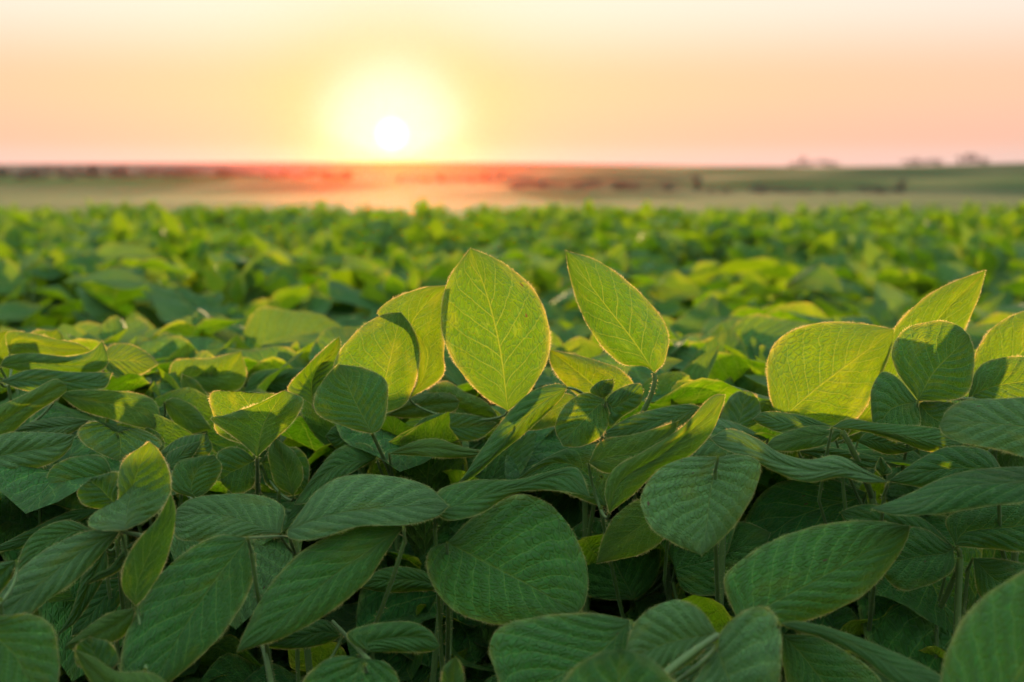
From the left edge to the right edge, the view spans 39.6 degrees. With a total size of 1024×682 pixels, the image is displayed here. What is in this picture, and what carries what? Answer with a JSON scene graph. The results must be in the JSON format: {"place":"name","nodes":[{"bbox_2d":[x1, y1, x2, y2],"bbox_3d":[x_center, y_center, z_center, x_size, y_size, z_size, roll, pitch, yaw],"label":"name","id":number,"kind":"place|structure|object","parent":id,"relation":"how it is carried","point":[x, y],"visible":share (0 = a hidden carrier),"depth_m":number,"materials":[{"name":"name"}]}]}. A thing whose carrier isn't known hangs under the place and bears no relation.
{"place":"outdoors","nodes":[
{"label":"outdoors","id":0,"kind":"place"},
{"bbox_2d":[0,162,1023,218],"bbox_3d":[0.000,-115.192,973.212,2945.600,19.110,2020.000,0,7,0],"label":"ground","id":1,"kind":"structure","parent":0,"point":[374,185],"depth_m":669.83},
{"bbox_2d":[0,301,43,319],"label":"soybean plant","id":2,"kind":"object","parent":1,"relation":"on","point":[14,310],"visible":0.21,"depth_m":2.40,"materials":[{"name":"green plant"}]},
{"bbox_2d":[0,280,52,328],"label":"soybean plant","id":3,"kind":"object","parent":1,"relation":"on","point":[24,322],"visible":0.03,"depth_m":2.67,"materials":[{"name":"green plant"}]},
{"bbox_2d":[0,560,59,681],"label":"soybean plant","id":4,"kind":"object","parent":1,"relation":"on","point":[29,651],"visible":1,"depth_m":0.68,"materials":[{"name":"green plant"}]},
{"bbox_2d":[0,247,91,328],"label":"soybean plant","id":5,"kind":"object","parent":1,"relation":"on","point":[12,278],"visible":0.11,"depth_m":2.99,"materials":[{"name":"green plant"}]},
{"bbox_2d":[8,251,134,325],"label":"soybean plant","id":6,"kind":"object","parent":1,"relation":"on","point":[58,287],"visible":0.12,"depth_m":3.06,"materials":[{"name":"green plant"}]},
{"bbox_2d":[0,329,157,400],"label":"soybean plant","id":7,"kind":"object","parent":1,"relation":"on","point":[36,358],"visible":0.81,"depth_m":1.05,"materials":[{"name":"green plant"}]},
{"bbox_2d":[0,379,159,681],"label":"soybean plant","id":8,"kind":"object","parent":1,"relation":"on","point":[36,443],"visible":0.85,"depth_m":0.95,"materials":[{"name":"green plant"}]},
{"bbox_2d":[0,355,169,571],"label":"soybean plant","id":9,"kind":"object","parent":1,"relation":"on","point":[9,530],"visible":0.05,"depth_m":0.98,"materials":[{"name":"green plant"}]},
{"bbox_2d":[0,442,173,671],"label":"soybean plant","id":10,"kind":"object","parent":1,"relation":"on","point":[60,553],"visible":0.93,"depth_m":0.79,"materials":[{"name":"green plant"}]},
{"bbox_2d":[0,250,205,317],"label":"soybean plant","id":11,"kind":"object","parent":1,"relation":"on","point":[152,269],"visible":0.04,"depth_m":3.33,"materials":[{"name":"green plant"}]},
{"bbox_2d":[49,243,158,274],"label":"soybean plant","id":12,"kind":"object","parent":1,"relation":"on","point":[105,253],"visible":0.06,"depth_m":3.56,"materials":[{"name":"green plant"}]},
{"bbox_2d":[59,373,151,408],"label":"soybean plant","id":13,"kind":"object","parent":1,"relation":"on","point":[130,382],"visible":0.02,"depth_m":1.10,"materials":[{"name":"green plant"}]},
{"bbox_2d":[58,324,153,342],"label":"soybean plant","id":14,"kind":"object","parent":1,"relation":"on","point":[76,332],"visible":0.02,"depth_m":1.54,"materials":[{"name":"green plant"}]},
{"bbox_2d":[64,493,175,681],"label":"soybean plant","id":15,"kind":"object","parent":1,"relation":"on","point":[100,626],"visible":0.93,"depth_m":0.74,"materials":[{"name":"green plant"}]},
{"bbox_2d":[0,387,264,560],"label":"soybean plant","id":16,"kind":"object","parent":1,"relation":"on","point":[199,400],"visible":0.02,"depth_m":1.05,"materials":[{"name":"green plant"}]},
{"bbox_2d":[104,336,196,362],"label":"soybean plant","id":17,"kind":"object","parent":1,"relation":"on","point":[169,346],"visible":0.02,"depth_m":1.36,"materials":[{"name":"green plant"}]},
{"bbox_2d":[0,391,301,524],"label":"soybean plant","id":18,"kind":"object","parent":1,"relation":"on","point":[11,511],"visible":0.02,"depth_m":1.01,"materials":[{"name":"green plant"}]},
{"bbox_2d":[65,338,237,390],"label":"soybean plant","id":19,"kind":"object","parent":1,"relation":"on","point":[90,344],"depth_m":1.23,"materials":[{"name":"green plant"}]},
{"bbox_2d":[0,351,303,512],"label":"soybean plant","id":20,"kind":"object","parent":1,"relation":"on","point":[38,491],"visible":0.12,"depth_m":0.88,"materials":[{"name":"green plant"}]},
{"bbox_2d":[98,315,205,341],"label":"soybean plant","id":21,"kind":"object","parent":1,"relation":"on","point":[115,325],"visible":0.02,"depth_m":1.65,"materials":[{"name":"green plant"}]},
{"bbox_2d":[0,420,306,681],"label":"soybean plant","id":22,"kind":"object","parent":1,"relation":"on","point":[195,467],"visible":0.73,"depth_m":0.89,"materials":[{"name":"green plant"}]},
{"bbox_2d":[46,444,313,679],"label":"soybean plant","id":23,"kind":"object","parent":1,"relation":"on","point":[273,556],"visible":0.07,"depth_m":0.91,"materials":[{"name":"green plant"}]},
{"bbox_2d":[140,279,223,308],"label":"soybean plant","id":24,"kind":"object","parent":1,"relation":"on","point":[209,299],"visible":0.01,"depth_m":2.67,"materials":[{"name":"green plant"}]},
{"bbox_2d":[157,332,225,352],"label":"soybean plant","id":25,"kind":"object","parent":1,"relation":"on","point":[199,344],"depth_m":1.52,"materials":[{"name":"green plant"}]},
{"bbox_2d":[38,381,347,681],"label":"soybean plant","id":26,"kind":"object","parent":1,"relation":"on","point":[56,614],"visible":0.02,"depth_m":0.91,"materials":[{"name":"green plant"}]},
{"bbox_2d":[141,289,249,343],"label":"soybean plant","id":27,"kind":"object","parent":1,"relation":"on","point":[169,309],"visible":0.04,"depth_m":2.54,"materials":[{"name":"green plant"}]},
{"bbox_2d":[72,287,319,328],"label":"soybean plant","id":28,"kind":"object","parent":1,"relation":"on","point":[150,315],"visible":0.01,"depth_m":2.64,"materials":[{"name":"green plant"}]},
{"bbox_2d":[148,318,245,338],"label":"soybean plant","id":29,"kind":"object","parent":1,"relation":"on","point":[211,325],"visible":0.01,"depth_m":1.61,"materials":[{"name":"green plant"}]},
{"bbox_2d":[10,462,386,681],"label":"soybean plant","id":30,"kind":"object","parent":1,"relation":"on","point":[193,671],"visible":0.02,"depth_m":1.00,"materials":[{"name":"green plant"}]},
{"bbox_2d":[64,268,333,322],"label":"soybean plant","id":31,"kind":"object","parent":1,"relation":"on","point":[128,285],"visible":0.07,"depth_m":2.76,"materials":[{"name":"green plant"}]},
{"bbox_2d":[134,257,276,312],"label":"soybean plant","id":32,"kind":"object","parent":1,"relation":"on","point":[243,291],"visible":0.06,"depth_m":3.08,"materials":[{"name":"green plant"}]},
{"bbox_2d":[134,257,284,311],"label":"soybean plant","id":33,"kind":"object","parent":1,"relation":"on","point":[214,280],"visible":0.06,"depth_m":3.16,"materials":[{"name":"green plant"}]},
{"bbox_2d":[158,351,303,436],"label":"soybean plant","id":34,"kind":"object","parent":1,"relation":"on","point":[230,373],"visible":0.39,"depth_m":1.15,"materials":[{"name":"green plant"}]},
{"bbox_2d":[180,252,300,300],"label":"soybean plant","id":35,"kind":"object","parent":1,"relation":"on","point":[284,277],"visible":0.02,"depth_m":3.33,"materials":[{"name":"green plant"}]},
{"bbox_2d":[150,306,340,348],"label":"soybean plant","id":36,"kind":"object","parent":1,"relation":"on","point":[265,325],"visible":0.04,"depth_m":1.65,"materials":[{"name":"green plant"}]},
{"bbox_2d":[207,390,310,664],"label":"soybean plant","id":37,"kind":"object","parent":1,"relation":"on","point":[256,424],"visible":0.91,"depth_m":0.91,"materials":[{"name":"green plant"}]},
{"bbox_2d":[219,250,333,291],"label":"soybean plant","id":38,"kind":"object","parent":1,"relation":"on","point":[313,278],"visible":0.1,"depth_m":3.56,"materials":[{"name":"green plant"}]},
{"bbox_2d":[267,246,328,276],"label":"soybean plant","id":39,"kind":"object","parent":1,"relation":"on","point":[318,260],"visible":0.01,"depth_m":3.82,"materials":[{"name":"green plant"}]},
{"bbox_2d":[118,474,499,681],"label":"soybean plant","id":40,"kind":"object","parent":1,"relation":"on","point":[191,603],"visible":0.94,"depth_m":0.77,"materials":[{"name":"green plant"}]},
{"bbox_2d":[277,350,358,607],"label":"soybean plant","id":41,"kind":"object","parent":1,"relation":"on","point":[298,362],"depth_m":1.28,"materials":[{"name":"green plant"}]},
{"bbox_2d":[147,408,503,521],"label":"soybean plant","id":42,"kind":"object","parent":1,"relation":"on","point":[352,438],"visible":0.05,"depth_m":0.95,"materials":[{"name":"green plant"}]},
{"bbox_2d":[205,346,478,411],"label":"soybean plant","id":43,"kind":"object","parent":1,"relation":"on","point":[259,354],"depth_m":1.31,"materials":[{"name":"green plant"}]},
{"bbox_2d":[280,412,409,481],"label":"soybean plant","id":44,"kind":"object","parent":1,"relation":"on","point":[317,463],"visible":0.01,"depth_m":1.05,"materials":[{"name":"green plant"}]},
{"bbox_2d":[257,619,439,681],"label":"soybean plant","id":45,"kind":"object","parent":1,"relation":"on","point":[403,636],"visible":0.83,"depth_m":0.75,"materials":[{"name":"green plant"}]},
{"bbox_2d":[142,426,554,543],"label":"soybean plant","id":46,"kind":"object","parent":1,"relation":"on","point":[454,476],"visible":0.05,"depth_m":0.96,"materials":[{"name":"green plant"}]},
{"bbox_2d":[244,326,468,614],"bbox_3d":[-0.170,0.363,1.220,0.540,0.724,0.518,1,7,12],"label":"soybean plant","id":47,"kind":"object","parent":1,"relation":"on","point":[327,337],"visible":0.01,"depth_m":1.28,"materials":[{"name":"green plant"}]},
{"bbox_2d":[324,266,419,326],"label":"soybean plant","id":48,"kind":"object","parent":1,"relation":"on","point":[369,300],"visible":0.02,"depth_m":2.82,"materials":[{"name":"green plant"}]},
{"bbox_2d":[310,278,446,318],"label":"soybean plant","id":49,"kind":"object","parent":1,"relation":"on","point":[341,308],"visible":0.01,"depth_m":3.16,"materials":[{"name":"green plant"}]},
{"bbox_2d":[279,379,485,569],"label":"soybean plant","id":50,"kind":"object","parent":1,"relation":"on","point":[417,560],"visible":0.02,"depth_m":0.96,"materials":[{"name":"green plant"}]},
{"bbox_2d":[287,312,480,550],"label":"soybean plant","id":51,"kind":"object","parent":1,"relation":"on","point":[363,379],"visible":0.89,"depth_m":0.96,"materials":[{"name":"green plant"}]},
{"bbox_2d":[198,467,589,681],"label":"soybean plant","id":52,"kind":"object","parent":1,"relation":"on","point":[502,556],"visible":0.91,"depth_m":0.82,"materials":[{"name":"green plant"}]},
{"bbox_2d":[375,250,451,281],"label":"soybean plant","id":53,"kind":"object","parent":1,"relation":"on","point":[435,269],"visible":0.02,"depth_m":3.48,"materials":[{"name":"green plant"}]},
{"bbox_2d":[295,384,538,569],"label":"soybean plant","id":54,"kind":"object","parent":1,"relation":"on","point":[419,535],"visible":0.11,"depth_m":0.99,"materials":[{"name":"green plant"}]},
{"bbox_2d":[280,416,618,681],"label":"soybean plant","id":55,"kind":"object","parent":1,"relation":"on","point":[404,604],"visible":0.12,"depth_m":0.96,"materials":[{"name":"green plant"}]},
{"bbox_2d":[329,249,574,305],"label":"soybean plant","id":56,"kind":"object","parent":1,"relation":"on","point":[360,274],"visible":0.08,"depth_m":3.06,"materials":[{"name":"green plant"}]},
{"bbox_2d":[389,239,518,273],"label":"soybean plant","id":57,"kind":"object","parent":1,"relation":"on","point":[399,257],"visible":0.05,"depth_m":3.90,"materials":[{"name":"green plant"}]},
{"bbox_2d":[277,379,644,671],"bbox_3d":[0.030,0.379,1.007,0.365,0.733,0.269,2,7,19],"label":"soybean plant","id":58,"kind":"object","parent":1,"relation":"on","point":[583,418],"visible":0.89,"depth_m":0.89,"materials":[{"name":"green plant"}]},
{"bbox_2d":[245,352,682,414],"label":"soybean plant","id":59,"kind":"object","parent":1,"relation":"on","point":[669,364],"visible":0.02,"depth_m":1.13,"materials":[{"name":"green plant"}]},
{"bbox_2d":[340,316,592,336],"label":"soybean plant","id":60,"kind":"object","parent":1,"relation":"on","point":[582,330],"visible":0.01,"depth_m":2.39,"materials":[{"name":"green plant"}]},
{"bbox_2d":[376,247,597,612],"bbox_3d":[-0.032,0.330,1.085,0.355,0.813,0.230,0,7,0],"label":"soybean plant","id":61,"kind":"object","parent":1,"relation":"on","point":[483,316],"visible":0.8,"depth_m":0.95,"materials":[{"name":"green plant"}]},
{"bbox_2d":[283,401,703,656],"bbox_3d":[-0.006,0.408,1.083,0.505,0.737,0.515,6,9,39],"label":"soybean plant","id":62,"kind":"object","parent":1,"relation":"on","point":[413,618],"visible":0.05,"depth_m":0.98,"materials":[{"name":"green plant"}]},
{"bbox_2d":[0,197,1023,309],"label":"soybean crop","id":63,"kind":"object","parent":1,"relation":"on","point":[665,239],"visible":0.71,"depth_m":6.75,"materials":[{"name":"green plant"}]},
{"bbox_2d":[444,336,689,405],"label":"soybean plant","id":64,"kind":"object","parent":1,"relation":"on","point":[582,346],"visible":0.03,"depth_m":1.38,"materials":[{"name":"green plant"}]},
{"bbox_2d":[521,242,626,324],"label":"soybean plant","id":65,"kind":"object","parent":1,"relation":"on","point":[542,269],"visible":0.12,"depth_m":3.92,"materials":[{"name":"green plant"}]},
{"bbox_2d":[450,371,769,601],"bbox_3d":[-0.022,0.369,1.168,0.554,0.717,0.488,5,8,33],"label":"soybean plant","id":66,"kind":"object","parent":1,"relation":"on","point":[699,391],"visible":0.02,"depth_m":1.04,"materials":[{"name":"green plant"}]},
{"bbox_2d":[529,250,700,616],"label":"soybean plant","id":67,"kind":"object","parent":1,"relation":"on","point":[626,324],"visible":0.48,"depth_m":0.96,"materials":[{"name":"green plant"}]},
{"bbox_2d":[504,338,736,479],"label":"soybean plant","id":68,"kind":"object","parent":1,"relation":"on","point":[550,444],"visible":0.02,"depth_m":1.01,"materials":[{"name":"green plant"}]},
{"bbox_2d":[561,299,683,320],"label":"soybean plant","id":69,"kind":"object","parent":1,"relation":"on","point":[668,305],"depth_m":3.02,"materials":[{"name":"green plant"}]},
{"bbox_2d":[535,344,719,617],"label":"soybean plant","id":70,"kind":"object","parent":1,"relation":"on","point":[701,366],"depth_m":1.24,"materials":[{"name":"green plant"}]},
{"bbox_2d":[550,273,714,328],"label":"soybean plant","id":71,"kind":"object","parent":1,"relation":"on","point":[682,303],"visible":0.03,"depth_m":3.34,"materials":[{"name":"green plant"}]},
{"bbox_2d":[516,391,768,618],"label":"soybean plant","id":72,"kind":"object","parent":1,"relation":"on","point":[625,467],"visible":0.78,"depth_m":0.87,"materials":[{"name":"green plant"}]},
{"bbox_2d":[536,366,771,601],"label":"soybean plant","id":73,"kind":"object","parent":1,"relation":"on","point":[568,508],"visible":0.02,"depth_m":1.02,"materials":[{"name":"green plant"}]},
{"bbox_2d":[557,268,756,339],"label":"soybean plant","id":74,"kind":"object","parent":1,"relation":"on","point":[673,285],"visible":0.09,"depth_m":2.84,"materials":[{"name":"green plant"}]},
{"bbox_2d":[485,399,921,663],"bbox_3d":[0.068,0.378,1.147,0.464,0.705,0.584,-4,8,-32],"label":"soybean plant","id":75,"kind":"object","parent":1,"relation":"on","point":[718,615],"visible":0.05,"depth_m":0.91,"materials":[{"name":"green plant"}]},
{"bbox_2d":[601,314,810,353],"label":"soybean plant","id":76,"kind":"object","parent":1,"relation":"on","point":[768,332],"visible":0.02,"depth_m":1.54,"materials":[{"name":"green plant"}]},
{"bbox_2d":[672,327,748,368],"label":"soybean plant","id":77,"kind":"object","parent":1,"relation":"on","point":[728,336],"visible":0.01,"depth_m":1.45,"materials":[{"name":"green plant"}]},
{"bbox_2d":[681,317,742,341],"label":"soybean plant","id":78,"kind":"object","parent":1,"relation":"on","point":[710,324],"depth_m":1.91,"materials":[{"name":"green plant"}]},
{"bbox_2d":[554,295,873,343],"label":"soybean plant","id":79,"kind":"object","parent":1,"relation":"on","point":[694,319],"visible":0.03,"depth_m":2.12,"materials":[{"name":"green plant"}]},
{"bbox_2d":[488,519,941,681],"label":"soybean plant","id":80,"kind":"object","parent":1,"relation":"on","point":[795,580],"visible":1,"depth_m":0.72,"materials":[{"name":"green plant"}]},
{"bbox_2d":[669,352,766,381],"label":"soybean plant","id":81,"kind":"object","parent":1,"relation":"on","point":[727,366],"depth_m":1.27,"materials":[{"name":"green plant"}]},
{"bbox_2d":[572,453,897,681],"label":"soybean plant","id":82,"kind":"object","parent":1,"relation":"on","point":[691,509],"visible":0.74,"depth_m":0.88,"materials":[{"name":"green plant"}]},
{"bbox_2d":[734,369,769,396],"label":"soybean plant","id":83,"kind":"object","parent":1,"relation":"on","point":[746,383],"visible":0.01,"depth_m":1.26,"materials":[{"name":"green plant"}]},
{"bbox_2d":[672,260,835,302],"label":"soybean plant","id":84,"kind":"object","parent":1,"relation":"on","point":[701,274],"visible":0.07,"depth_m":3.79,"materials":[{"name":"green plant"}]},
{"bbox_2d":[659,424,863,642],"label":"soybean plant","id":85,"kind":"object","parent":1,"relation":"on","point":[827,620],"visible":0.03,"depth_m":0.96,"materials":[{"name":"green plant"}]},
{"bbox_2d":[535,352,988,519],"bbox_3d":[0.272,0.372,1.140,0.550,0.721,0.489,2,7,19],"label":"soybean plant","id":86,"kind":"object","parent":1,"relation":"on","point":[640,374],"visible":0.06,"depth_m":1.12,"materials":[{"name":"green plant"}]},
{"bbox_2d":[738,272,806,300],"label":"soybean plant","id":87,"kind":"object","parent":1,"relation":"on","point":[758,286],"visible":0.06,"depth_m":3.39,"materials":[{"name":"green plant"}]},
{"bbox_2d":[715,257,853,316],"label":"soybean plant","id":88,"kind":"object","parent":1,"relation":"on","point":[821,277],"visible":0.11,"depth_m":3.15,"materials":[{"name":"green plant"}]},
{"bbox_2d":[620,270,985,617],"bbox_3d":[0.209,0.339,1.086,0.290,0.794,0.287,-6,9,-42],"label":"soybean plant","id":89,"kind":"object","parent":1,"relation":"on","point":[828,372],"visible":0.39,"depth_m":0.97,"materials":[{"name":"green plant"}]},
{"bbox_2d":[751,293,873,311],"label":"soybean plant","id":90,"kind":"object","parent":1,"relation":"on","point":[786,298],"depth_m":3.21,"materials":[{"name":"green plant"}]},
{"bbox_2d":[667,339,976,369],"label":"soybean plant","id":91,"kind":"object","parent":1,"relation":"on","point":[685,354],"depth_m":1.41,"materials":[{"name":"green plant"}]},
{"bbox_2d":[625,481,1023,681],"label":"soybean plant","id":92,"kind":"object","parent":1,"relation":"on","point":[632,613],"depth_m":0.96,"materials":[{"name":"green plant"}]},
{"bbox_2d":[710,411,963,666],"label":"soybean plant","id":93,"kind":"object","parent":1,"relation":"on","point":[812,436],"visible":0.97,"depth_m":0.86,"materials":[{"name":"green plant"}]},
{"bbox_2d":[747,418,980,675],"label":"soybean plant","id":94,"kind":"object","parent":1,"relation":"on","point":[903,630],"visible":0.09,"depth_m":0.90,"materials":[{"name":"green plant"}]},
{"bbox_2d":[746,336,984,401],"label":"soybean plant","id":95,"kind":"object","parent":1,"relation":"on","point":[752,349],"visible":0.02,"depth_m":1.44,"materials":[{"name":"green plant"}]},
{"bbox_2d":[837,282,916,301],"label":"soybean plant","id":96,"kind":"object","parent":1,"relation":"on","point":[865,292],"visible":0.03,"depth_m":3.96,"materials":[{"name":"green plant"}]},
{"bbox_2d":[860,257,947,297],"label":"soybean plant","id":97,"kind":"object","parent":1,"relation":"on","point":[888,272],"visible":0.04,"depth_m":3.74,"materials":[{"name":"green plant"}]},
{"bbox_2d":[834,449,982,632],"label":"soybean plant","id":98,"kind":"object","parent":1,"relation":"on","point":[923,602],"visible":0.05,"depth_m":0.89,"materials":[{"name":"green plant"}]},
{"bbox_2d":[827,292,1006,327],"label":"soybean plant","id":99,"kind":"object","parent":1,"relation":"on","point":[878,310],"visible":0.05,"depth_m":2.71,"materials":[{"name":"green plant"}]},
{"bbox_2d":[852,282,991,323],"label":"soybean plant","id":100,"kind":"object","parent":1,"relation":"on","point":[897,300],"visible":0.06,"depth_m":2.81,"materials":[{"name":"green plant"}]},
{"bbox_2d":[840,501,1023,681],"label":"soybean plant","id":101,"kind":"object","parent":1,"relation":"on","point":[986,643],"visible":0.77,"depth_m":0.83,"materials":[{"name":"green plant"}]},
{"bbox_2d":[869,311,1023,470],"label":"soybean plant","id":102,"kind":"object","parent":1,"relation":"on","point":[936,363],"visible":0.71,"depth_m":0.90,"materials":[{"name":"green plant"}]},
{"bbox_2d":[871,396,1023,658],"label":"soybean plant","id":103,"kind":"object","parent":1,"relation":"on","point":[950,479],"visible":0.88,"depth_m":0.78,"materials":[{"name":"green plant"}]},
{"bbox_2d":[888,261,1023,304],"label":"soybean plant","id":104,"kind":"object","parent":1,"relation":"on","point":[945,272],"visible":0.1,"depth_m":3.65,"materials":[{"name":"green plant"}]},
{"bbox_2d":[977,303,1023,324],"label":"soybean plant","id":105,"kind":"object","parent":1,"relation":"on","point":[1001,313],"depth_m":2.01,"materials":[{"name":"green plant"}]},
{"bbox_2d":[0,0,1023,166],"label":"sky","id":106,"kind":"structure","parent":0,"point":[726,83],"materials":[{"name":"orange"}]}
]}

